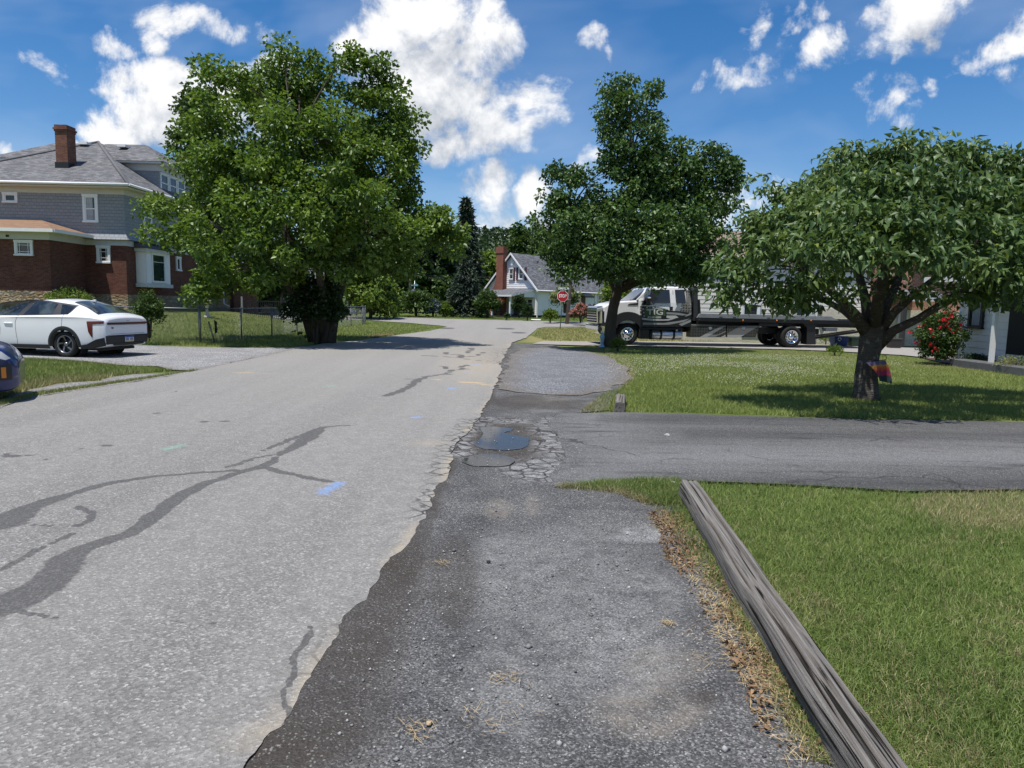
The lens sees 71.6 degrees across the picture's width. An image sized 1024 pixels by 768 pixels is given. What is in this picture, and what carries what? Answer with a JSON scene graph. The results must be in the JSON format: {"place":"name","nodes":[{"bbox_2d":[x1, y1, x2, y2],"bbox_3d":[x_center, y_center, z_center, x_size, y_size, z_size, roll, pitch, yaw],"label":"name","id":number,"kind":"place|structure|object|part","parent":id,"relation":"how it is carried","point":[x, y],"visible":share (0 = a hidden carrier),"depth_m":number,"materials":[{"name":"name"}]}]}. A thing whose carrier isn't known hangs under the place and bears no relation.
{"place":"outdoors","nodes":[
{"label":"outdoors","id":0,"kind":"place"},
{"bbox_2d":[0,356,173,397],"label":"verge grass","id":1,"kind":"structure","parent":0,"point":[42,372],"depth_m":14.53,"materials":[{"name":"green plant"}]},
{"bbox_2d":[18,345,313,369],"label":"gravel driveway","id":2,"kind":"structure","parent":0,"point":[182,358],"depth_m":18.96,"materials":[{"name":"grey gravel"}]},
{"bbox_2d":[0,299,147,356],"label":"sedan","id":3,"kind":"object","parent":2,"relation":"on","point":[71,327],"visible":0.98,"depth_m":18.03,"materials":[{"name":"white paint"}]},
{"bbox_3d":[-13.100,-1.965,18.288,1.331,0.390,0.285,2,7,10],"label":"side window","id":4,"kind":"part","parent":3,"relation":"part of","materials":[{"name":"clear glass"}]},
{"bbox_3d":[-11.989,-1.934,18.104,0.823,0.338,0.295,2,7,10],"label":"side window","id":5,"kind":"part","parent":3,"relation":"part of","materials":[{"name":"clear glass"}]},
{"bbox_3d":[-11.281,-1.893,17.964,0.394,0.243,0.231,2,7,10],"label":"quarter window","id":6,"kind":"part","parent":3,"relation":"part of","materials":[{"name":"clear glass"}]},
{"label":"rear window","id":7,"kind":"part","parent":3,"relation":"part of","materials":[{"name":"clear glass"}]},
{"bbox_2d":[0,316,586,767],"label":"road","id":8,"kind":"structure","parent":0,"point":[192,564],"depth_m":4.93,"materials":[{"name":"grey asphalt"}]},
{"bbox_2d":[234,241,655,288],"bbox_3d":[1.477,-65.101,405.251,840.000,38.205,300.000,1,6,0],"label":"hill","id":9,"kind":"structure","parent":0,"point":[650,285],"depth_m":298.69,"materials":[{"name":"green plant"}]},
{"bbox_2d":[232,225,658,285],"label":"hillside woods","id":10,"kind":"object","parent":9,"relation":"on","point":[492,235],"visible":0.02,"depth_m":361.30,"materials":[{"name":"green plant"}]},
{"bbox_2d":[409,265,491,313],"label":"utility pole","id":11,"kind":"object","parent":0,"point":[410,286],"visible":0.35,"depth_m":75.50,"materials":[{"name":"wood"}]},
{"bbox_2d":[373,315,586,321],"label":"verge grass","id":12,"kind":"structure","parent":0,"point":[563,318],"depth_m":64.15,"materials":[{"name":"green plant"}]},
{"bbox_2d":[0,308,1023,767],"bbox_3d":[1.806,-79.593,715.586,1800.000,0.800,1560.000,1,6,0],"label":"ground","id":13,"kind":"structure","parent":0,"point":[530,338],"depth_m":6.49,"materials":[{"name":"green plant"}]},
{"bbox_2d":[0,341,24,391],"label":"hatchback","id":14,"kind":"object","parent":13,"relation":"on","point":[12,368],"visible":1,"depth_m":10.35,"materials":[{"name":"blue paint"}]},
{"bbox_2d":[42,286,94,299],"bbox_3d":[-22.355,-4.396,35.850,2.378,1.319,2.313,7,9,42],"label":"foundation shrub","id":15,"kind":"object","parent":13,"relation":"on","point":[64,291],"visible":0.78,"depth_m":35.51,"materials":[{"name":"green plant"}]},
{"bbox_2d":[0,372,187,407],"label":"gravel strip","id":16,"kind":"object","parent":13,"relation":"on","point":[60,385],"visible":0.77,"depth_m":12.58,"materials":[{"name":"grey gravel"}]},
{"bbox_2d":[0,368,196,406],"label":"verge grass","id":17,"kind":"structure","parent":16,"relation":"on","point":[21,397],"depth_m":11.93,"materials":[{"name":"green plant"}]},
{"bbox_2d":[0,124,257,314],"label":"brick house","id":18,"kind":"structure","parent":13,"relation":"on","point":[66,219],"depth_m":38.48,"materials":[{"name":"brick"}]},
{"bbox_2d":[1,192,17,202],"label":"window","id":19,"kind":"structure","parent":18,"relation":"in","point":[7,197],"depth_m":38.10,"materials":[{"name":"white paint"}]},
{"bbox_2d":[13,240,33,255],"bbox_3d":[-24.406,-6.805,35.478,0.960,0.780,0.150,1,6,0],"label":"window","id":20,"kind":"structure","parent":18,"relation":"in","point":[21,247],"depth_m":35.48,"materials":[{"name":"white paint"}]},
{"bbox_2d":[81,194,98,222],"bbox_3d":[-22.665,-9.444,38.164,0.860,1.501,0.150,1,6,0],"label":"window","id":21,"kind":"structure","parent":18,"relation":"in","point":[89,201],"depth_m":38.16,"materials":[{"name":"white paint"}]},
{"bbox_2d":[95,245,110,262],"bbox_3d":[-22.140,-7.024,38.466,0.780,0.954,0.150,1,6,0],"label":"window","id":22,"kind":"structure","parent":18,"relation":"in","point":[103,253],"depth_m":38.46,"materials":[{"name":"white paint"}]},
{"bbox_2d":[142,204,151,229],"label":"window","id":23,"kind":"structure","parent":18,"relation":"in","point":[144,204],"depth_m":40.45,"materials":[{"name":"white paint"}]},
{"bbox_2d":[133,241,173,287],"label":"bay window","id":24,"kind":"structure","parent":18,"relation":"in","point":[153,263],"depth_m":40.18,"materials":[{"name":"white paint"}]},
{"bbox_2d":[175,256,182,270],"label":"window","id":25,"kind":"structure","parent":18,"relation":"in","point":[178,259],"depth_m":44.53,"materials":[{"name":"white paint"}]},
{"bbox_2d":[129,287,167,337],"bbox_3d":[-12.078,-2.389,23.496,1.183,1.723,1.091,1,6,0],"label":"tree","id":26,"kind":"object","parent":13,"relation":"on","point":[151,303],"visible":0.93,"depth_m":23.34,"materials":[{"name":"green plant"}]},
{"bbox_2d":[157,51,218,169],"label":"background tree","id":27,"kind":"object","parent":13,"relation":"on","point":[182,100],"visible":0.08,"depth_m":55.14,"materials":[{"name":"green plant"}]},
{"bbox_2d":[203,300,210,316],"bbox_3d":[-17.109,-4.216,39.822,0.800,0.950,0.800,1,6,0],"label":"bird bath","id":28,"kind":"object","parent":13,"relation":"on","point":[207,306],"visible":0.37,"depth_m":39.74,"materials":[{"name":"grey stone"}]},
{"bbox_2d":[117,305,365,343],"bbox_3d":[-10.486,-3.505,37.440,3.989,1.385,26.647,2,7,8],"label":"chain link fence","id":29,"kind":"object","parent":13,"relation":"on","point":[363,314],"visible":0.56,"depth_m":26.72,"materials":[{"name":"metal"}]},
{"bbox_2d":[236,255,287,307],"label":"background tree","id":30,"kind":"object","parent":13,"relation":"on","point":[267,297],"visible":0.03,"depth_m":60.55,"materials":[{"name":"green plant"}]},
{"bbox_2d":[241,296,300,320],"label":"iron fence","id":31,"kind":"object","parent":13,"relation":"on","point":[264,301],"visible":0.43,"depth_m":46.75,"materials":[{"name":"black metal"}]},
{"bbox_2d":[126,309,443,346],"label":"lawn grass","id":32,"kind":"structure","parent":13,"relation":"on","point":[287,341],"depth_m":31.41,"materials":[{"name":"green plant"}]},
{"bbox_2d":[256,237,314,314],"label":"background tree","id":33,"kind":"object","parent":13,"relation":"on","point":[279,291],"visible":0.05,"depth_m":51.14,"materials":[{"name":"green plant"}]},
{"bbox_2d":[243,262,354,312],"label":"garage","id":34,"kind":"structure","parent":13,"relation":"on","point":[287,300],"depth_m":65.64,"materials":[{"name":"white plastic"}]},
{"bbox_2d":[129,30,472,343],"bbox_3d":[-7.521,-6.974,25.973,12.298,11.034,9.524,1,6,0],"label":"roadside tree","id":35,"kind":"object","parent":13,"relation":"on","point":[331,210],"visible":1,"depth_m":24.05,"materials":[{"name":"green plant"}]},
{"bbox_2d":[275,271,350,343],"bbox_3d":[-7.181,-2.800,25.890,2.652,2.749,2.688,1,6,0],"label":"sucker growth","id":36,"kind":"object","parent":13,"relation":"on","point":[333,307],"visible":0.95,"depth_m":25.28,"materials":[{"name":"green plant"}]},
{"bbox_2d":[306,247,349,263],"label":"background tree","id":37,"kind":"object","parent":13,"relation":"on","point":[335,257],"depth_m":73.07,"materials":[{"name":"green plant"}]},
{"bbox_2d":[342,262,404,318],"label":"background tree","id":38,"kind":"object","parent":13,"relation":"on","point":[379,294],"visible":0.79,"depth_m":56.28,"materials":[{"name":"green plant"}]},
{"bbox_2d":[359,333,394,337],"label":"bare soil","id":39,"kind":"structure","parent":13,"relation":"on","point":[377,335],"depth_m":33.07,"materials":[{"name":"brown soil"}]},
{"bbox_2d":[364,234,431,295],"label":"background tree","id":40,"kind":"object","parent":13,"relation":"on","point":[406,287],"visible":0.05,"depth_m":81.67,"materials":[{"name":"green plant"}]},
{"bbox_2d":[399,288,435,316],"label":"round bush","id":41,"kind":"object","parent":13,"relation":"on","point":[416,299],"visible":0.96,"depth_m":62.73,"materials":[{"name":"green plant"}]},
{"bbox_2d":[424,298,441,316],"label":"blue spruce shrub","id":42,"kind":"object","parent":13,"relation":"on","point":[436,306],"visible":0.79,"depth_m":63.24,"materials":[{"name":"green plant"}]},
{"bbox_2d":[431,274,453,302],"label":"background tree","id":43,"kind":"object","parent":13,"relation":"on","point":[440,291],"visible":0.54,"depth_m":78.64,"materials":[{"name":"green plant"}]},
{"bbox_2d":[436,300,453,316],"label":"lime bush","id":44,"kind":"object","parent":13,"relation":"on","point":[445,308],"visible":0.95,"depth_m":63.35,"materials":[{"name":"green plant"}]},
{"bbox_2d":[414,239,476,298],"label":"background tree","id":45,"kind":"object","parent":13,"relation":"on","point":[432,266],"visible":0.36,"depth_m":84.21,"materials":[{"name":"green plant"}]},
{"bbox_2d":[438,255,494,317],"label":"spruce tree","id":46,"kind":"object","parent":13,"relation":"on","point":[465,292],"visible":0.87,"depth_m":64.78,"materials":[{"name":"green plant"}]},
{"bbox_2d":[455,196,486,311],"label":"spruce tree","id":47,"kind":"object","parent":13,"relation":"on","point":[466,210],"visible":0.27,"depth_m":89.91,"materials":[{"name":"green plant"}]},
{"bbox_2d":[471,288,501,317],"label":"round bush","id":48,"kind":"object","parent":13,"relation":"on","point":[485,301],"visible":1,"depth_m":63.04,"materials":[{"name":"green plant"}]},
{"bbox_2d":[479,248,496,285],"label":"background tree","id":49,"kind":"object","parent":13,"relation":"on","point":[489,268],"visible":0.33,"depth_m":102.27,"materials":[{"name":"green plant"}]},
{"bbox_2d":[462,453,514,465],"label":"puddle","id":50,"kind":"object","parent":13,"relation":"on","point":[495,460],"visible":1,"depth_m":7.33,"materials":[{"name":"grey liquid"}]},
{"bbox_2d":[503,312,510,319],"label":"tiny conifer","id":51,"kind":"object","parent":13,"relation":"on","point":[506,315],"visible":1,"depth_m":59.60,"materials":[{"name":"green plant"}]},
{"bbox_2d":[506,220,530,255],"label":"background tree","id":52,"kind":"object","parent":13,"relation":"on","point":[519,241],"visible":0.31,"depth_m":126.89,"materials":[{"name":"green plant"}]},
{"bbox_2d":[510,293,526,317],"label":"yew bush","id":53,"kind":"object","parent":13,"relation":"on","point":[518,303],"visible":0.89,"depth_m":63.28,"materials":[{"name":"green plant"}]},
{"bbox_2d":[521,303,534,320],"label":"yew bush","id":54,"kind":"object","parent":13,"relation":"on","point":[528,309],"visible":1,"depth_m":59.45,"materials":[{"name":"green plant"}]},
{"bbox_2d":[526,231,558,256],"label":"background tree","id":55,"kind":"object","parent":13,"relation":"on","point":[531,250],"visible":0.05,"depth_m":117.25,"materials":[{"name":"green plant"}]},
{"bbox_2d":[542,308,558,322],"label":"lime bush","id":56,"kind":"object","parent":13,"relation":"on","point":[550,313],"visible":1,"depth_m":56.37,"materials":[{"name":"green plant"}]},
{"bbox_2d":[475,246,634,317],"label":"cottage","id":57,"kind":"structure","parent":13,"relation":"on","point":[515,274],"depth_m":71.31,"materials":[{"name":"white"}]},
{"bbox_2d":[497,296,505,303],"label":"hanging basket","id":58,"kind":"object","parent":57,"relation":"hanging from","point":[503,300],"visible":0.56,"depth_m":68.54,"materials":[{"name":"plant"}]},
{"bbox_2d":[508,268,513,279],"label":"window","id":59,"kind":"structure","parent":57,"relation":"in","point":[510,269],"depth_m":71.28,"materials":[{"name":"white paint"}]},
{"bbox_2d":[518,268,523,279],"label":"window","id":60,"kind":"structure","parent":57,"relation":"in","point":[520,274],"depth_m":70.51,"materials":[{"name":"white paint"}]},
{"bbox_2d":[527,299,532,306],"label":"window","id":61,"kind":"structure","parent":57,"relation":"in","point":[529,301],"depth_m":69.98,"materials":[{"name":"white paint"}]},
{"bbox_2d":[581,296,585,305],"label":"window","id":62,"kind":"structure","parent":57,"relation":"in","point":[583,298],"depth_m":75.57,"materials":[{"name":"white"}]},
{"bbox_2d":[597,294,603,303],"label":"window","id":63,"kind":"structure","parent":57,"relation":"in","point":[599,295],"depth_m":77.97,"materials":[{"name":"white paint"}]},
{"bbox_2d":[557,284,569,327],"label":"stop sign","id":64,"kind":"object","parent":13,"relation":"on","point":[562,295],"visible":0.89,"depth_m":48.35,"materials":[{"name":"red metal"}]},
{"bbox_2d":[549,283,581,312],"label":"dwarf tree","id":65,"kind":"object","parent":13,"relation":"on","point":[575,296],"visible":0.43,"depth_m":57.32,"materials":[{"name":"green plant"}]},
{"bbox_2d":[565,277,572,323],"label":"utility pole","id":66,"kind":"object","parent":13,"relation":"on","point":[568,306],"visible":0.53,"depth_m":56.03,"materials":[{"name":"wood"}]},
{"bbox_2d":[568,303,587,322],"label":"blossom bush","id":67,"kind":"object","parent":13,"relation":"on","point":[579,309],"visible":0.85,"depth_m":54.33,"materials":[{"name":"pink plant"}]},
{"bbox_2d":[583,302,595,316],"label":"barberry bush","id":68,"kind":"object","parent":13,"relation":"on","point":[585,312],"visible":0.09,"depth_m":53.63,"materials":[{"name":"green plant"}]},
{"bbox_2d":[594,278,631,305],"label":"background tree","id":69,"kind":"object","parent":13,"relation":"on","point":[606,291],"visible":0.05,"depth_m":43.41,"materials":[{"name":"green plant"}]},
{"bbox_2d":[608,334,628,351],"bbox_3d":[3.740,-1.435,25.145,0.781,0.680,0.832,1,6,0],"label":"weed clump","id":70,"kind":"object","parent":13,"relation":"on","point":[618,342],"visible":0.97,"depth_m":25.07,"materials":[{"name":"green plant"}]},
{"bbox_2d":[614,394,625,411],"bbox_3d":[1.728,0.309,11.318,0.180,0.184,1.094,2,7,9],"label":"timber stub","id":71,"kind":"object","parent":13,"relation":"on","point":[620,404],"visible":0.99,"depth_m":10.80,"materials":[{"name":"grey wood"}]},
{"bbox_2d":[523,70,752,347],"bbox_3d":[4.479,-6.046,25.213,8.357,9.969,5.268,1,6,0],"label":"maple tree","id":72,"kind":"object","parent":13,"relation":"on","point":[677,243],"visible":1,"depth_m":24.67,"materials":[{"name":"green plant"}]},
{"bbox_2d":[607,349,921,389],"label":"clover blossoms","id":73,"kind":"object","parent":13,"relation":"on","point":[712,364],"visible":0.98,"depth_m":19.87,"materials":[{"name":"beige plant"}]},
{"bbox_2d":[678,479,907,767],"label":"timber beam","id":74,"kind":"structure","parent":13,"relation":"on","point":[850,733],"depth_m":3.04,"materials":[{"name":"grey wood"}]},
{"bbox_2d":[580,346,1023,420],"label":"lawn grass","id":75,"kind":"structure","parent":13,"relation":"on","point":[697,405],"depth_m":14.21,"materials":[{"name":"green plant"}]},
{"bbox_2d":[664,231,965,346],"bbox_3d":[15.604,-4.975,37.358,15.088,6.000,9.560,1,6,0],"label":"bungalow","id":76,"kind":"object","parent":13,"relation":"on","point":[910,310],"visible":0.11,"depth_m":34.74,"materials":[{"name":"beige plastic"}]},
{"bbox_2d":[741,303,760,313],"bbox_3d":[11.675,-3.490,34.728,0.958,0.963,0.140,1,6,0],"label":"window","id":77,"kind":"structure","parent":76,"relation":"in","point":[756,310],"depth_m":34.72,"materials":[{"name":"white paint"}]},
{"bbox_2d":[818,337,829,344],"bbox_3d":[14.996,-2.148,33.969,0.736,0.640,0.764,6,8,37],"label":"weed clump","id":78,"kind":"object","parent":13,"relation":"on","point":[824,340],"visible":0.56,"depth_m":33.87,"materials":[{"name":"green plant"}]},
{"bbox_2d":[826,343,844,354],"bbox_3d":[11.832,-1.270,26.004,0.682,0.523,0.680,5,8,31],"label":"weed clump","id":79,"kind":"object","parent":13,"relation":"on","point":[835,348],"visible":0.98,"depth_m":25.92,"materials":[{"name":"green plant"}]},
{"bbox_2d":[697,126,1023,400],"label":"cherry tree","id":80,"kind":"object","parent":13,"relation":"on","point":[945,217],"visible":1,"depth_m":11.10,"materials":[{"name":"green plant"}]},
{"bbox_2d":[865,355,891,382],"bbox_3d":[6.532,-0.289,12.812,0.478,0.511,0.420,1,6,0],"label":"garden flag","id":81,"kind":"object","parent":80,"relation":"hanging from","point":[881,369],"visible":1,"depth_m":12.65,"materials":[{"name":"multicoloured fabric"}]},
{"bbox_2d":[924,356,961,362],"bbox_3d":[15.954,-0.854,24.940,2.710,0.001,10.388,3,7,15],"label":"garden bed","id":82,"kind":"object","parent":13,"relation":"on","point":[945,361],"visible":0.12,"depth_m":24.24,"materials":[{"name":"brown soil"}]},
{"bbox_2d":[907,307,972,360],"bbox_3d":[13.529,-1.642,22.543,1.885,1.814,1.753,1,6,0],"label":"rose bush","id":83,"kind":"object","parent":82,"relation":"on","point":[941,346],"visible":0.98,"depth_m":22.20,"materials":[{"name":"green plant"}]},
{"bbox_2d":[963,352,988,359],"bbox_3d":[14.331,-0.792,21.942,0.797,0.364,0.823,1,6,0],"label":"shrub","id":84,"kind":"object","parent":82,"relation":"on","point":[974,356],"visible":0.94,"depth_m":21.82,"materials":[{"name":"green plant"}]},
{"bbox_2d":[924,274,1023,375],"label":"porch house","id":85,"kind":"structure","parent":13,"relation":"on","point":[994,336],"depth_m":21.40,"materials":[{"name":"white plastic"}]},
{"bbox_2d":[965,303,985,328],"bbox_3d":[14.786,-2.311,22.631,0.140,1.103,0.750,1,6,0],"label":"window","id":86,"kind":"structure","parent":85,"relation":"in","point":[975,318],"depth_m":22.63,"materials":[{"name":"black glass"}]},
{"bbox_2d":[1004,294,1013,310],"bbox_3d":[13.940,-2.500,19.930,0.380,0.920,0.329,1,6,0],"label":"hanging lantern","id":87,"kind":"object","parent":85,"relation":"hanging from","point":[1011,305],"visible":0.21,"depth_m":19.85,"materials":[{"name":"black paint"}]},
{"bbox_2d":[1005,293,1023,361],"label":"door","id":88,"kind":"structure","parent":85,"relation":"in","point":[1015,335],"depth_m":20.83,"materials":[{"name":"black"}]},
{"bbox_2d":[992,354,1023,365],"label":"shrub","id":89,"kind":"object","parent":13,"relation":"on","point":[1009,361],"visible":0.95,"depth_m":19.79,"materials":[{"name":"green plant"}]},
{"bbox_2d":[0,0,1023,242],"label":"sky","id":90,"kind":"structure","parent":0,"point":[508,89],"materials":[{"name":"blue"}]},
{"bbox_2d":[243,343,832,767],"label":"shoulder","id":91,"kind":"object","parent":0,"point":[327,699],"visible":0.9,"depth_m":3.33},
{"bbox_2d":[474,426,529,449],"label":"puddle","id":92,"kind":"object","parent":91,"relation":"on","point":[505,441],"visible":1,"depth_m":8.42,"materials":[{"name":"grey liquid"}]},
{"bbox_2d":[321,423,775,765],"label":"loose stones","id":93,"kind":"object","parent":91,"relation":"on","point":[724,748],"visible":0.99,"depth_m":3.31,"materials":[{"name":"stone"}]},
{"bbox_2d":[496,347,633,394],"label":"gravel pullout","id":94,"kind":"structure","parent":91,"relation":"on","point":[557,371],"depth_m":16.82,"materials":[{"name":"grey gravel"}]},
{"bbox_2d":[556,474,835,766],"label":"verge grass","id":95,"kind":"structure","parent":91,"relation":"on","point":[656,492],"depth_m":4.65,"materials":[{"name":"green plant"}]},
{"bbox_2d":[650,511,824,766],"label":"dry straw","id":96,"kind":"object","parent":91,"relation":"on","point":[741,633],"visible":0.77,"depth_m":3.37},
{"bbox_2d":[398,558,747,743],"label":"straw scraps","id":97,"kind":"object","parent":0,"point":[414,733],"visible":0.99,"depth_m":3.01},
{"bbox_2d":[599,332,604,346],"bbox_3d":[3.527,-1.746,27.741,0.246,0.600,0.250,1,6,0],"label":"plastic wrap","id":98,"kind":"object","parent":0,"point":[602,336],"visible":1,"depth_m":27.68,"materials":[{"name":"blue plastic"}]},
{"bbox_2d":[533,327,715,341],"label":"lawn grass","id":99,"kind":"structure","parent":0,"point":[551,332],"depth_m":37.76,"materials":[{"name":"green plant"}]},
{"bbox_2d":[648,510,821,752],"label":"leaf litter","id":100,"kind":"object","parent":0,"point":[729,650],"visible":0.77,"depth_m":3.44,"materials":[{"name":"brown plant"}]},
{"bbox_2d":[533,341,949,357],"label":"concrete driveway","id":101,"kind":"structure","parent":0,"point":[902,351],"depth_m":30.35,"materials":[{"name":"grey concrete"}]},
{"bbox_2d":[586,287,857,347],"bbox_3d":[9.375,-2.920,30.796,12.154,2.478,2.640,0,6,-7],"label":"tow truck","id":102,"kind":"object","parent":101,"relation":"on","point":[672,313],"visible":0.89,"depth_m":29.61,"materials":[{"name":"white paint"}]},
{"bbox_2d":[830,336,848,345],"bbox_3d":[15.068,-1.978,32.727,0.661,0.462,0.635,1,6,0],"label":"recycling bin","id":103,"kind":"object","parent":101,"relation":"on","point":[840,340],"visible":0.8,"depth_m":32.49,"materials":[{"name":"blue plastic"}]},
{"bbox_2d":[847,336,858,345],"bbox_3d":[15.822,-1.964,32.746,0.661,0.463,0.595,1,6,0],"label":"storage tote","id":104,"kind":"object","parent":101,"relation":"on","point":[853,340],"visible":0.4,"depth_m":32.50,"materials":[{"name":"grey plastic"}]},
{"bbox_2d":[886,338,902,347],"bbox_3d":[17.186,-1.839,31.952,0.532,0.455,0.479,1,6,0],"label":"dark tub","id":105,"kind":"object","parent":101,"relation":"on","point":[895,343],"visible":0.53,"depth_m":31.75,"materials":[{"name":"grey plastic"}]},
{"bbox_2d":[547,412,1023,490],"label":"driveway","id":106,"kind":"structure","parent":0,"point":[886,454],"depth_m":8.14,"materials":[{"name":"grey asphalt"}]},
{"bbox_2d":[688,477,1023,767],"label":"lawn grass","id":107,"kind":"structure","parent":0,"point":[916,709],"depth_m":3.93,"materials":[{"name":"green plant"}]}
]}

